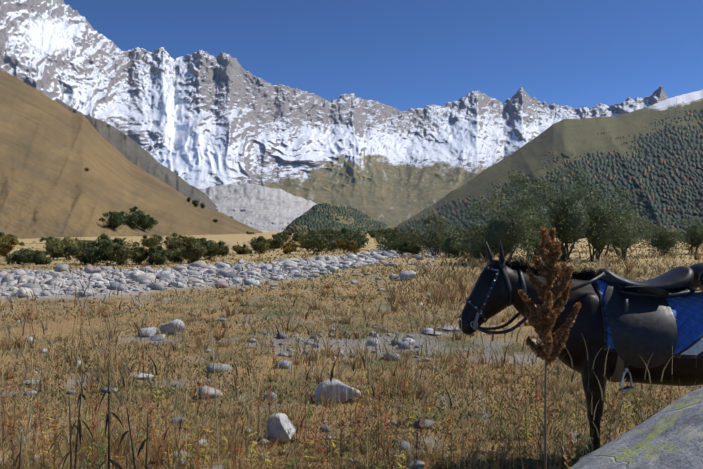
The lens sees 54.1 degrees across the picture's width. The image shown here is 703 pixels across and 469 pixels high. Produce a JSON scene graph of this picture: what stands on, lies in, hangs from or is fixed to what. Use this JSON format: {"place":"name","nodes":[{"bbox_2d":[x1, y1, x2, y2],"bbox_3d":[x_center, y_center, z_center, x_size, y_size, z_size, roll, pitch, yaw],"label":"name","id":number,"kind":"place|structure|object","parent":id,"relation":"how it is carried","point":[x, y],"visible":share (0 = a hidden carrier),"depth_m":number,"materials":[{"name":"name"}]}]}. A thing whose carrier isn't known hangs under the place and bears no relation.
{"place":"outdoors","nodes":[
{"label":"outdoors","id":0,"kind":"place"},
{"bbox_2d":[0,69,262,238],"bbox_3d":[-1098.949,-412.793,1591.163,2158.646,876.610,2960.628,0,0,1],"label":"slope","id":1,"kind":"structure","parent":0,"point":[50,149],"depth_m":359.37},
{"bbox_2d":[99,211,125,230],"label":"slope tree","id":2,"kind":"object","parent":1,"relation":"on","point":[115,221],"visible":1,"depth_m":219.53,"materials":[{"name":"green plant"}]},
{"bbox_2d":[119,206,147,228],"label":"slope tree","id":3,"kind":"object","parent":1,"relation":"on","point":[133,220],"visible":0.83,"depth_m":249.49,"materials":[{"name":"green plant"}]},
{"bbox_2d":[134,211,158,231],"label":"slope tree","id":4,"kind":"object","parent":1,"relation":"on","point":[150,221],"visible":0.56,"depth_m":260.00,"materials":[{"name":"green plant"}]},
{"bbox_2d":[192,200,199,206],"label":"slope tree","id":5,"kind":"object","parent":1,"relation":"on","point":[194,203],"visible":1,"depth_m":772.90,"materials":[{"name":"green plant"}]},
{"bbox_2d":[56,98,216,210],"bbox_3d":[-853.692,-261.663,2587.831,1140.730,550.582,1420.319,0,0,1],"label":"dark ridge","id":6,"kind":"structure","parent":0,"point":[130,149],"depth_m":2443.49,"materials":[{"name":"grey stone"}]},
{"bbox_2d":[199,183,315,231],"bbox_3d":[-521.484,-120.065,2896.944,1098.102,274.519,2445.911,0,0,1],"label":"scree slope","id":7,"kind":"structure","parent":0,"point":[262,208],"depth_m":2632.69,"materials":[{"name":"grey gravel"}]},
{"bbox_2d":[281,215,375,233],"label":"hill shrub","id":8,"kind":"object","parent":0,"point":[303,225],"visible":0.12,"depth_m":747.99,"materials":[{"name":"green plant"}]},
{"bbox_2d":[0,0,668,226],"bbox_3d":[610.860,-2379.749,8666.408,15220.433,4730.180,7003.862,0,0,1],"label":"massif","id":9,"kind":"object","parent":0,"point":[199,119],"depth_m":7501.18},
{"bbox_2d":[285,202,394,229],"bbox_3d":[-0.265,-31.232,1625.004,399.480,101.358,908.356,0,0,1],"label":"hill shrub","id":10,"kind":"object","parent":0,"point":[344,214],"visible":0.21,"depth_m":1574.69,"materials":[{"name":"green plant"}]},
{"bbox_2d":[0,232,702,468],"bbox_3d":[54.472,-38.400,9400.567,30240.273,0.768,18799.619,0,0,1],"label":"ground","id":11,"kind":"structure","parent":0,"point":[232,239],"depth_m":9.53,"materials":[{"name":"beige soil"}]},
{"bbox_2d":[0,232,17,246],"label":"bush","id":12,"kind":"object","parent":11,"relation":"on","point":[2,233],"visible":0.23,"depth_m":50.16,"materials":[{"name":"green plant"}]},
{"bbox_2d":[0,234,24,256],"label":"bush","id":13,"kind":"object","parent":11,"relation":"on","point":[6,249],"visible":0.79,"depth_m":45.32,"materials":[{"name":"yellow plant"}]},
{"bbox_2d":[5,247,34,263],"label":"bush","id":14,"kind":"object","parent":11,"relation":"on","point":[16,256],"visible":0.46,"depth_m":34.76,"materials":[{"name":"green plant"}]},
{"bbox_2d":[22,250,51,264],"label":"bush","id":15,"kind":"object","parent":11,"relation":"on","point":[36,257],"visible":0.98,"depth_m":34.06,"materials":[{"name":"green plant"}]},
{"bbox_2d":[39,236,60,244],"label":"bush belt","id":16,"kind":"object","parent":11,"relation":"on","point":[46,239],"visible":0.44,"depth_m":63.97,"materials":[{"name":"green plant"}]},
{"bbox_2d":[44,237,82,259],"bbox_3d":[-17.093,0.857,41.182,2.715,1.483,2.519,0,0,28],"label":"bush belt","id":17,"kind":"object","parent":11,"relation":"on","point":[52,248],"visible":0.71,"depth_m":40.77,"materials":[{"name":"green plant"}]},
{"bbox_2d":[64,240,98,264],"bbox_3d":[-13.764,0.946,35.647,1.959,1.325,1.917,0,0,1],"label":"bush","id":18,"kind":"object","parent":11,"relation":"on","point":[75,251],"visible":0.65,"depth_m":35.16,"materials":[{"name":"green plant"}]},
{"bbox_2d":[81,233,137,264],"bbox_3d":[-12.303,0.752,34.729,2.622,1.666,2.032,0,0,-40],"label":"bush","id":19,"kind":"object","parent":11,"relation":"on","point":[98,247],"visible":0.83,"depth_m":34.24,"materials":[{"name":"green plant"}]},
{"bbox_2d":[104,241,133,264],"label":"bush","id":20,"kind":"object","parent":11,"relation":"on","point":[120,250],"visible":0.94,"depth_m":33.46,"materials":[{"name":"green plant"}]},
{"bbox_2d":[129,242,148,263],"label":"bush","id":21,"kind":"object","parent":11,"relation":"on","point":[140,254],"visible":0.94,"depth_m":35.13,"materials":[{"name":"green plant"}]},
{"bbox_2d":[140,233,162,248],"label":"bush","id":22,"kind":"object","parent":11,"relation":"on","point":[149,242],"visible":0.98,"depth_m":65.68,"materials":[{"name":"green plant"}]},
{"bbox_2d":[144,245,173,264],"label":"bush","id":23,"kind":"object","parent":11,"relation":"on","point":[161,255],"visible":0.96,"depth_m":34.81,"materials":[{"name":"green plant"}]},
{"bbox_2d":[163,232,186,250],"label":"bush","id":24,"kind":"object","parent":11,"relation":"on","point":[172,243],"visible":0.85,"depth_m":56.22,"materials":[{"name":"green plant"}]},
{"bbox_2d":[167,249,184,262],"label":"bush belt","id":25,"kind":"object","parent":11,"relation":"on","point":[177,257],"visible":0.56,"depth_m":37.34,"materials":[{"name":"green plant"}]},
{"bbox_2d":[180,235,198,244],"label":"bush","id":26,"kind":"object","parent":11,"relation":"on","point":[190,237],"visible":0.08,"depth_m":66.00,"materials":[{"name":"green plant"}]},
{"bbox_2d":[177,239,207,262],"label":"bush","id":27,"kind":"object","parent":11,"relation":"on","point":[191,251],"visible":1,"depth_m":36.07,"materials":[{"name":"green plant"}]},
{"bbox_2d":[196,237,224,259],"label":"bush","id":28,"kind":"object","parent":11,"relation":"on","point":[214,249],"visible":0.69,"depth_m":40.99,"materials":[{"name":"green plant"}]},
{"bbox_2d":[0,247,441,302],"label":"river bed stones","id":29,"kind":"object","parent":11,"relation":"on","point":[294,266],"visible":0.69,"depth_m":24.82,"materials":[{"name":"stone"}]},
{"bbox_2d":[217,244,229,255],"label":"bush","id":30,"kind":"object","parent":11,"relation":"on","point":[225,252],"visible":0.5,"depth_m":45.66,"materials":[{"name":"green plant"}]},
{"bbox_2d":[232,244,251,253],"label":"bush belt","id":31,"kind":"object","parent":11,"relation":"on","point":[240,249],"visible":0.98,"depth_m":48.99,"materials":[{"name":"green plant"}]},
{"bbox_2d":[249,236,272,252],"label":"bush","id":32,"kind":"object","parent":11,"relation":"on","point":[260,244],"visible":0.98,"depth_m":50.26,"materials":[{"name":"green plant"}]},
{"bbox_2d":[0,264,536,468],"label":"rocks","id":33,"kind":"object","parent":11,"relation":"on","point":[286,423],"visible":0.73,"depth_m":8.05,"materials":[{"name":"stone"}]},
{"bbox_2d":[267,234,283,250],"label":"bush","id":34,"kind":"object","parent":11,"relation":"on","point":[277,242],"visible":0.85,"depth_m":59.12,"materials":[{"name":"green plant"}]},
{"bbox_2d":[277,231,294,242],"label":"valley bush","id":35,"kind":"object","parent":11,"relation":"on","point":[284,236],"visible":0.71,"depth_m":99.11,"materials":[{"name":"green plant"}]},
{"bbox_2d":[282,241,299,253],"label":"bush","id":36,"kind":"object","parent":11,"relation":"on","point":[287,247],"visible":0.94,"depth_m":49.82,"materials":[{"name":"yellow plant"}]},
{"bbox_2d":[292,233,304,240],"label":"valley bush","id":37,"kind":"object","parent":11,"relation":"on","point":[294,237],"visible":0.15,"depth_m":99.36,"materials":[{"name":"green plant"}]},
{"bbox_2d":[298,238,312,250],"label":"bush","id":38,"kind":"object","parent":11,"relation":"on","point":[307,248],"visible":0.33,"depth_m":57.74,"materials":[{"name":"green plant"}]},
{"bbox_2d":[291,229,334,254],"bbox_3d":[-2.697,0.609,49.678,3.131,2.002,2.896,0,0,10],"label":"valley bush","id":39,"kind":"object","parent":11,"relation":"on","point":[315,243],"visible":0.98,"depth_m":49.40,"materials":[{"name":"green plant"}]},
{"bbox_2d":[304,226,332,236],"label":"valley bush","id":40,"kind":"object","parent":11,"relation":"on","point":[317,231],"visible":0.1,"depth_m":91.26,"materials":[{"name":"green plant"}]},
{"bbox_2d":[320,228,343,250],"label":"valley bush","id":41,"kind":"object","parent":11,"relation":"on","point":[335,233],"visible":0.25,"depth_m":59.64,"materials":[{"name":"green plant"}]},
{"bbox_2d":[314,230,350,251],"bbox_3d":[-1.723,0.690,57.638,3.314,2.126,3.225,0,0,1],"label":"valley bush","id":42,"kind":"object","parent":11,"relation":"on","point":[333,240],"visible":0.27,"depth_m":57.43,"materials":[{"name":"green plant"}]},
{"bbox_2d":[0,265,675,468],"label":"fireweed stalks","id":43,"kind":"object","parent":11,"relation":"on","point":[78,428],"visible":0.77,"depth_m":4.60,"materials":[{"name":"brown plant"}]},
{"bbox_2d":[335,237,359,252],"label":"valley bush","id":44,"kind":"object","parent":11,"relation":"on","point":[345,244],"visible":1,"depth_m":54.61,"materials":[{"name":"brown plant"}]},
{"bbox_2d":[0,254,700,468],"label":"meadow stalks","id":45,"kind":"object","parent":11,"relation":"on","point":[255,376],"visible":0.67,"depth_m":5.50,"materials":[{"name":"beige plant"}]},
{"bbox_2d":[0,247,697,458],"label":"meadow seed heads","id":46,"kind":"object","parent":45,"relation":"attached to","point":[246,360],"visible":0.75,"depth_m":5.13,"materials":[{"name":"brown plant"}]},
{"bbox_2d":[333,227,369,250],"bbox_3d":[-0.321,0.510,61.287,4.098,2.351,3.784,0,0,1],"label":"valley bush","id":47,"kind":"object","parent":11,"relation":"on","point":[345,230],"visible":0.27,"depth_m":61.13,"materials":[{"name":"green plant"}]},
{"bbox_2d":[337,227,368,249],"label":"valley bush","id":48,"kind":"object","parent":11,"relation":"on","point":[362,235],"visible":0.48,"depth_m":62.24,"materials":[{"name":"green plant"}]},
{"bbox_2d":[348,238,364,252],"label":"valley bush","id":49,"kind":"object","parent":11,"relation":"on","point":[359,243],"visible":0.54,"depth_m":55.43,"materials":[{"name":"green plant"}]},
{"bbox_2d":[364,230,377,237],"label":"valley bush","id":50,"kind":"object","parent":11,"relation":"on","point":[372,233],"visible":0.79,"depth_m":151.59,"materials":[{"name":"green plant"}]},
{"bbox_2d":[380,227,395,234],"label":"valley bush","id":51,"kind":"object","parent":11,"relation":"on","point":[384,232],"visible":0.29,"depth_m":145.70,"materials":[{"name":"green plant"}]},
{"bbox_2d":[374,227,407,247],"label":"tree","id":52,"kind":"object","parent":11,"relation":"on","point":[398,230],"visible":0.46,"depth_m":53.72,"materials":[{"name":"green plant"}]},
{"bbox_2d":[375,232,409,251],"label":"valley bush","id":53,"kind":"object","parent":11,"relation":"on","point":[395,234],"visible":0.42,"depth_m":52.08,"materials":[{"name":"green plant"}]},
{"bbox_2d":[378,229,428,253],"bbox_3d":[4.179,0.609,49.748,4.400,2.077,3.372,0,0,-22],"label":"valley bush","id":54,"kind":"object","parent":11,"relation":"on","point":[402,236],"visible":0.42,"depth_m":49.61,"materials":[{"name":"green plant"}]},
{"bbox_2d":[396,239,421,254],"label":"valley bush","id":55,"kind":"object","parent":11,"relation":"on","point":[413,250],"visible":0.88,"depth_m":48.35,"materials":[{"name":"green plant"}]},
{"bbox_2d":[408,214,463,256],"bbox_3d":[5.717,0.071,45.679,3.320,2.918,3.205,0,0,34],"label":"tree","id":56,"kind":"object","parent":11,"relation":"on","point":[435,238],"visible":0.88,"depth_m":45.41,"materials":[{"name":"green plant"}]},
{"bbox_2d":[417,227,465,252],"bbox_3d":[6.862,0.378,52.855,3.295,2.137,3.194,0,0,-29],"label":"tree","id":57,"kind":"object","parent":11,"relation":"on","point":[433,247],"visible":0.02,"depth_m":52.76,"materials":[{"name":"green plant"}]},
{"bbox_2d":[439,233,469,257],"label":"bush","id":58,"kind":"object","parent":11,"relation":"on","point":[449,245],"visible":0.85,"depth_m":41.36,"materials":[{"name":"green plant"}]},
{"bbox_2d":[458,229,478,250],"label":"tree","id":59,"kind":"object","parent":11,"relation":"on","point":[461,236],"visible":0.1,"depth_m":50.87,"materials":[{"name":"green plant"}]},
{"bbox_2d":[455,223,498,264],"bbox_3d":[6.552,0.587,34.097,2.961,2.401,2.978,0,0,1],"label":"tree","id":60,"kind":"object","parent":11,"relation":"on","point":[476,254],"visible":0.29,"depth_m":33.76,"materials":[{"name":"green plant"}]},
{"bbox_2d":[463,190,552,263],"bbox_3d":[7.402,-0.306,32.238,4.355,3.671,3.705,0,0,1],"label":"tree","id":61,"kind":"object","parent":11,"relation":"on","point":[505,231],"visible":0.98,"depth_m":32.10,"materials":[{"name":"green plant"}]},
{"bbox_2d":[484,167,583,261],"bbox_3d":[9.268,-0.624,35.452,5.257,5.652,4.118,0,0,1],"label":"tree","id":62,"kind":"object","parent":11,"relation":"on","point":[545,209],"visible":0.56,"depth_m":35.08,"materials":[{"name":"green plant"}]},
{"bbox_2d":[518,226,581,468],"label":"dock plant","id":63,"kind":"object","parent":11,"relation":"on","point":[541,320],"visible":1,"depth_m":2.63,"materials":[{"name":"brown plant"}]},
{"bbox_2d":[509,166,621,261],"bbox_3d":[11.481,-1.004,36.762,5.362,5.503,5.002,0,0,37],"label":"tree","id":64,"kind":"object","parent":11,"relation":"on","point":[568,231],"visible":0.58,"depth_m":35.90,"materials":[{"name":"green plant"}]},
{"bbox_2d":[459,240,702,455],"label":"horse","id":65,"kind":"object","parent":11,"relation":"on","point":[628,323],"visible":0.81,"depth_m":4.64},
{"bbox_2d":[565,182,649,261],"bbox_3d":[13.466,-0.685,37.454,5.198,4.408,4.709,0,0,1],"label":"tree","id":66,"kind":"object","parent":11,"relation":"on","point":[611,225],"visible":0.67,"depth_m":36.88,"materials":[{"name":"green plant"}]},
{"bbox_2d":[603,201,652,259],"bbox_3d":[15.338,-0.217,39.318,3.949,3.441,3.313,0,0,1],"label":"tree","id":67,"kind":"object","parent":11,"relation":"on","point":[623,249],"visible":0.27,"depth_m":38.89,"materials":[{"name":"green plant"}]},
{"bbox_2d":[569,387,702,468],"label":"boulder","id":68,"kind":"object","parent":11,"relation":"on","point":[670,436],"visible":1,"depth_m":2.13,"materials":[{"name":"grey stone"}]},
{"bbox_2d":[636,222,689,255],"bbox_3d":[21.768,0.395,48.071,3.570,2.669,3.522,0,0,27],"label":"bush","id":69,"kind":"object","parent":11,"relation":"on","point":[664,240],"visible":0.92,"depth_m":47.49,"materials":[{"name":"green plant"}]},
{"bbox_2d":[671,216,702,253],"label":"tree","id":70,"kind":"object","parent":11,"relation":"on","point":[692,233],"visible":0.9,"depth_m":51.34,"materials":[{"name":"green plant"}]},
{"bbox_2d":[63,0,702,111],"label":"sky","id":71,"kind":"structure","parent":0,"point":[403,55],"materials":[{"name":"blue"}]},
{"bbox_2d":[396,89,702,239],"bbox_3d":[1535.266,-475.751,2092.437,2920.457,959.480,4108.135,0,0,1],"label":"slope","id":72,"kind":"structure","parent":0,"point":[650,158],"depth_m":411.13,"materials":[{"name":"green plant"}]}
]}

